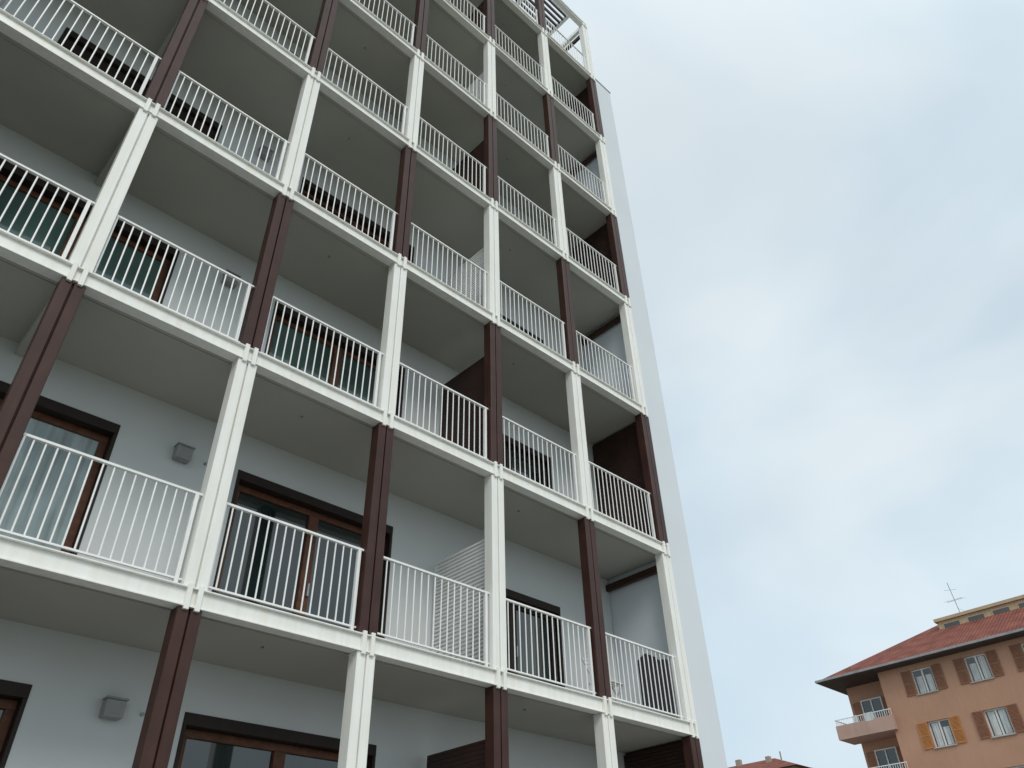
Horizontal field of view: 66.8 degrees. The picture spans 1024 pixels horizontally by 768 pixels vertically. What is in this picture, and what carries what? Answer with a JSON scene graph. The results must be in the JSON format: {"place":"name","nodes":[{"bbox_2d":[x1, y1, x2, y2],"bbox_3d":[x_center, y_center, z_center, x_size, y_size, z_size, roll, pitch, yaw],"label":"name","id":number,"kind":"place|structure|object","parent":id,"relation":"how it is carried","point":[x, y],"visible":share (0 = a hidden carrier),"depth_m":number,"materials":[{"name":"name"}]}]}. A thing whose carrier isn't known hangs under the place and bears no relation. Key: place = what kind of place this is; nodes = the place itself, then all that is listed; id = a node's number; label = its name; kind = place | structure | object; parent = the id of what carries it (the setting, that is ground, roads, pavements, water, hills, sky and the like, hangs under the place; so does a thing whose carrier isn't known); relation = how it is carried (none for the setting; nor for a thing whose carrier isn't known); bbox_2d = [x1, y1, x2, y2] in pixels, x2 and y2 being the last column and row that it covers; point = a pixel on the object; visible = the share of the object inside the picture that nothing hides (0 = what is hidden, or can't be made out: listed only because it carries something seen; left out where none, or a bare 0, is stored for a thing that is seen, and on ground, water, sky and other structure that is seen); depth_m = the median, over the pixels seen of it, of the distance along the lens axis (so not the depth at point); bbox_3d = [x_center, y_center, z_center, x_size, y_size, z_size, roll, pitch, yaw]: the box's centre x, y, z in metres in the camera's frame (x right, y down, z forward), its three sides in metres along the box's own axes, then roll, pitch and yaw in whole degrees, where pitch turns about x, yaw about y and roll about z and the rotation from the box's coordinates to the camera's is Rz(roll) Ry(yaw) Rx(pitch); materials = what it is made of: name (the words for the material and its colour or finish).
{"place":"outdoors","nodes":[
{"label":"outdoors","id":0,"kind":"place"},
{"bbox_2d":[514,0,1023,767],"label":"sky","id":1,"kind":"structure","parent":0,"point":[826,197],"materials":[{"name":"white"}]},
{"bbox_2d":[728,758,810,767],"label":"tiled roof","id":2,"kind":"structure","parent":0,"point":[776,763],"depth_m":84.94,"materials":[{"name":"tile"}]},
{"bbox_2d":[735,751,781,766],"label":"chimneys","id":3,"kind":"object","parent":2,"relation":"on","point":[739,761],"visible":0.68,"depth_m":87.54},
{"bbox_2d":[916,655,1012,745],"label":"window curtains","id":4,"kind":"object","parent":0,"point":[991,714],"depth_m":45.37,"materials":[{"name":"white fabric"}]},
{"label":"pavement","id":5,"kind":"structure","parent":0,"visible":0},
{"bbox_2d":[0,0,624,767],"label":"back wall","id":6,"kind":"structure","parent":5,"relation":"on","point":[72,678],"depth_m":10.51,"materials":[{"name":"white paint"}]},
{"bbox_2d":[0,268,168,754],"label":"dark rooms","id":7,"kind":"object","parent":6,"relation":"attached to","point":[73,542],"visible":0.01,"depth_m":8.82,"materials":[{"name":"black"}]},
{"bbox_2d":[99,50,298,720],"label":"outdoor wall lamps","id":8,"kind":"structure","parent":6,"relation":"attached to","point":[176,456],"depth_m":9.65,"materials":[{"name":"grey plastic"}]},
{"bbox_2d":[0,27,564,767],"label":"door surrounds","id":9,"kind":"object","parent":6,"relation":"attached to","point":[22,691],"visible":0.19,"depth_m":10.74,"materials":[{"name":"brown wood"}]},
{"bbox_2d":[61,38,215,139],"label":"roller shutters","id":10,"kind":"object","parent":9,"relation":"attached to","point":[68,44],"visible":0.06,"depth_m":12.12,"materials":[{"name":"black plastic"}]},
{"bbox_2d":[0,174,388,767],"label":"door frames","id":11,"kind":"structure","parent":9,"relation":"in","point":[279,750],"depth_m":10.06,"materials":[{"name":"wood"}]},
{"bbox_2d":[0,418,98,550],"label":"door curtains","id":12,"kind":"object","parent":11,"relation":"in","point":[55,434],"depth_m":8.64,"materials":[{"name":"white fabric"}]},
{"bbox_2d":[0,181,375,403],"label":"glass door","id":13,"kind":"object","parent":11,"relation":"in","point":[7,193],"depth_m":10.72,"materials":[{"name":"glass"}]},
{"bbox_2d":[0,195,551,767],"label":"door glass","id":14,"kind":"object","parent":11,"relation":"in","point":[206,755],"visible":0.12,"depth_m":10.33,"materials":[{"name":"glass"}]},
{"bbox_2d":[305,583,517,656],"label":"door handles","id":15,"kind":"object","parent":11,"relation":"attached to","point":[307,592],"depth_m":10.30,"materials":[{"name":"metal"}]},
{"bbox_2d":[106,24,525,715],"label":"wall fittings","id":16,"kind":"object","parent":6,"relation":"attached to","point":[204,464],"depth_m":9.68,"materials":[{"name":"grey plastic"}]},
{"bbox_2d":[0,0,682,752],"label":"balcony slabs","id":17,"kind":"structure","parent":6,"relation":"attached to","point":[50,106],"depth_m":12.19,"materials":[{"name":"grey concrete"}]},
{"bbox_2d":[14,11,182,356],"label":"downstand beams","id":18,"kind":"structure","parent":17,"relation":"attached to","point":[23,345],"depth_m":10.35,"materials":[{"name":"paint"}]},
{"bbox_2d":[0,0,696,736],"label":"floor edge beams","id":19,"kind":"structure","parent":17,"relation":"attached to","point":[58,564],"depth_m":10.46,"materials":[{"name":"white paint"}]},
{"bbox_2d":[0,0,682,718],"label":"balcony railings","id":20,"kind":"object","parent":19,"relation":"on","point":[236,336],"visible":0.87,"depth_m":10.56,"materials":[{"name":"white metal"}]},
{"bbox_2d":[66,0,698,738],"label":"beam brackets","id":21,"kind":"object","parent":19,"relation":"attached to","point":[606,706],"visible":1,"depth_m":10.92,"materials":[{"name":"white metal"}]},
{"bbox_2d":[637,654,674,713],"bbox_3d":[2.267,4.699,12.232,0.830,0.850,0.040,29,-47,-34],"label":"black balcony cover","id":22,"kind":"object","parent":17,"relation":"attached to","point":[657,684],"visible":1,"depth_m":12.22,"materials":[{"name":"fabric"}]},
{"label":"balcony floors","id":23,"kind":"structure","parent":17,"relation":"on","visible":0},
{"bbox_2d":[0,0,484,664],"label":"white partition screens","id":24,"kind":"object","parent":23,"relation":"on","point":[466,566],"visible":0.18,"depth_m":11.20,"materials":[{"name":"white paint"}]},
{"bbox_2d":[427,2,685,767],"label":"brown partition screens","id":25,"kind":"object","parent":23,"relation":"on","point":[617,453],"visible":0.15,"depth_m":15.01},
{"bbox_2d":[581,658,623,702],"bbox_3d":[1.427,4.676,12.021,0.448,0.903,0.476,29,-47,-34],"label":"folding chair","id":26,"kind":"object","parent":23,"relation":"on","point":[612,681],"visible":0.29,"depth_m":12.06,"materials":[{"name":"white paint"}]},
{"bbox_2d":[516,0,578,47],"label":"pergola frame","id":27,"kind":"object","parent":6,"relation":"attached to","point":[573,35],"visible":0.21,"depth_m":25.17,"materials":[{"name":"white metal"}]},
{"bbox_2d":[515,0,565,31],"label":"pergola slats","id":28,"kind":"object","parent":27,"relation":"attached to","point":[549,12],"visible":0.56,"depth_m":24.69,"materials":[{"name":"white metal"}]},
{"bbox_2d":[566,35,656,592],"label":"side beams","id":29,"kind":"structure","parent":6,"relation":"attached to","point":[631,579],"depth_m":17.67,"materials":[{"name":"brown paint"}]},
{"bbox_2d":[0,0,703,767],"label":"brown columns","id":30,"kind":"structure","parent":5,"relation":"on","point":[182,628],"depth_m":10.37,"materials":[{"name":"paint"}]},
{"bbox_2d":[68,24,695,767],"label":"white columns","id":31,"kind":"structure","parent":5,"relation":"on","point":[216,484],"depth_m":10.88,"materials":[{"name":"paint"}]},
{"bbox_2d":[573,80,727,767],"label":"end wall","id":32,"kind":"structure","parent":5,"relation":"on","point":[637,612],"depth_m":14.58,"materials":[{"name":"paint"}]},
{"bbox_3d":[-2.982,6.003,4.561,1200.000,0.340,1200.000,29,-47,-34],"label":"ground","id":33,"kind":"structure","parent":0,"visible":0},
{"bbox_2d":[846,636,1023,767],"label":"walls","id":34,"kind":"structure","parent":33,"relation":"on","point":[963,702],"depth_m":45.36,"materials":[{"name":"paint"}]},
{"bbox_2d":[836,714,898,744],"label":"corner balconies","id":35,"kind":"structure","parent":34,"relation":"attached to","point":[876,729],"depth_m":48.32,"materials":[{"name":"beige concrete"}]},
{"bbox_2d":[834,708,907,767],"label":"balcony rails","id":36,"kind":"object","parent":35,"relation":"on","point":[836,721],"visible":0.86,"depth_m":48.02,"materials":[{"name":"white metal"}]},
{"bbox_2d":[852,712,873,722],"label":"hung towels","id":37,"kind":"object","parent":36,"relation":"hanging from","point":[868,716],"visible":1,"depth_m":48.42,"materials":[{"name":"white fabric"}]},
{"bbox_2d":[853,697,904,767],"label":"balcony door shutters","id":38,"kind":"object","parent":34,"relation":"attached to","point":[871,756],"visible":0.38,"depth_m":49.22,"materials":[{"name":"brown wood"}]},
{"bbox_2d":[860,696,901,767],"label":"balcony door frames","id":39,"kind":"structure","parent":34,"relation":"in","point":[884,749],"depth_m":48.98,"materials":[{"name":"white wood"}]},
{"bbox_2d":[862,698,899,767],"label":"balcony door glass","id":40,"kind":"object","parent":39,"relation":"in","point":[891,753],"visible":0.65,"depth_m":48.76,"materials":[{"name":"glass"}]},
{"bbox_2d":[817,631,1023,694],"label":"eaves","id":41,"kind":"object","parent":34,"relation":"on","point":[842,684],"visible":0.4,"depth_m":48.62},
{"bbox_2d":[815,628,1023,693],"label":"gutters","id":42,"kind":"object","parent":41,"relation":"on","point":[927,653],"visible":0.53,"depth_m":46.98,"materials":[{"name":"metal"}]},
{"bbox_2d":[824,607,1023,678],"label":"tiled roof","id":43,"kind":"structure","parent":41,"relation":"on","point":[933,638],"depth_m":48.93,"materials":[{"name":"tile"}]},
{"bbox_2d":[937,599,1023,629],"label":"attic block","id":44,"kind":"structure","parent":43,"relation":"attached to","point":[988,612],"depth_m":50.12,"materials":[{"name":"beige paint"}]},
{"bbox_2d":[944,583,961,611],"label":"tv antenna","id":45,"kind":"object","parent":44,"relation":"on","point":[953,597],"visible":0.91,"depth_m":52.60,"materials":[{"name":"metal"}]},
{"bbox_2d":[933,594,1023,624],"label":"attic cornice","id":46,"kind":"structure","parent":44,"relation":"attached to","point":[991,605],"depth_m":50.28,"materials":[{"name":"beige concrete"}]},
{"bbox_2d":[943,601,1023,628],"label":"attic window frames","id":47,"kind":"structure","parent":44,"relation":"in","point":[982,613],"depth_m":50.11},
{"bbox_2d":[944,603,1023,627],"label":"attic windows","id":48,"kind":"structure","parent":47,"relation":"in","point":[980,616],"depth_m":50.17,"materials":[{"name":"grey glass"}]},
{"bbox_2d":[916,677,1016,748],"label":"window sills","id":49,"kind":"structure","parent":34,"relation":"attached to","point":[971,683],"depth_m":44.89,"materials":[{"name":"grey stone"}]},
{"bbox_2d":[916,715,966,749],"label":"orange shutters","id":50,"kind":"object","parent":49,"relation":"attached to","point":[925,746],"visible":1,"depth_m":45.33,"materials":[{"name":"paint"}]},
{"bbox_2d":[900,644,1023,738],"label":"brown shutters","id":51,"kind":"object","parent":49,"relation":"attached to","point":[963,677],"visible":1,"depth_m":44.72,"materials":[{"name":"paint"}]},
{"bbox_2d":[911,643,1023,767],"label":"window frames","id":52,"kind":"structure","parent":34,"relation":"in","point":[997,716],"depth_m":45.51,"materials":[{"name":"white wood"}]},
{"bbox_2d":[913,645,1023,767],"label":"window glass","id":53,"kind":"object","parent":52,"relation":"in","point":[944,723],"visible":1,"depth_m":45.66,"materials":[{"name":"grey glass"}]}
]}

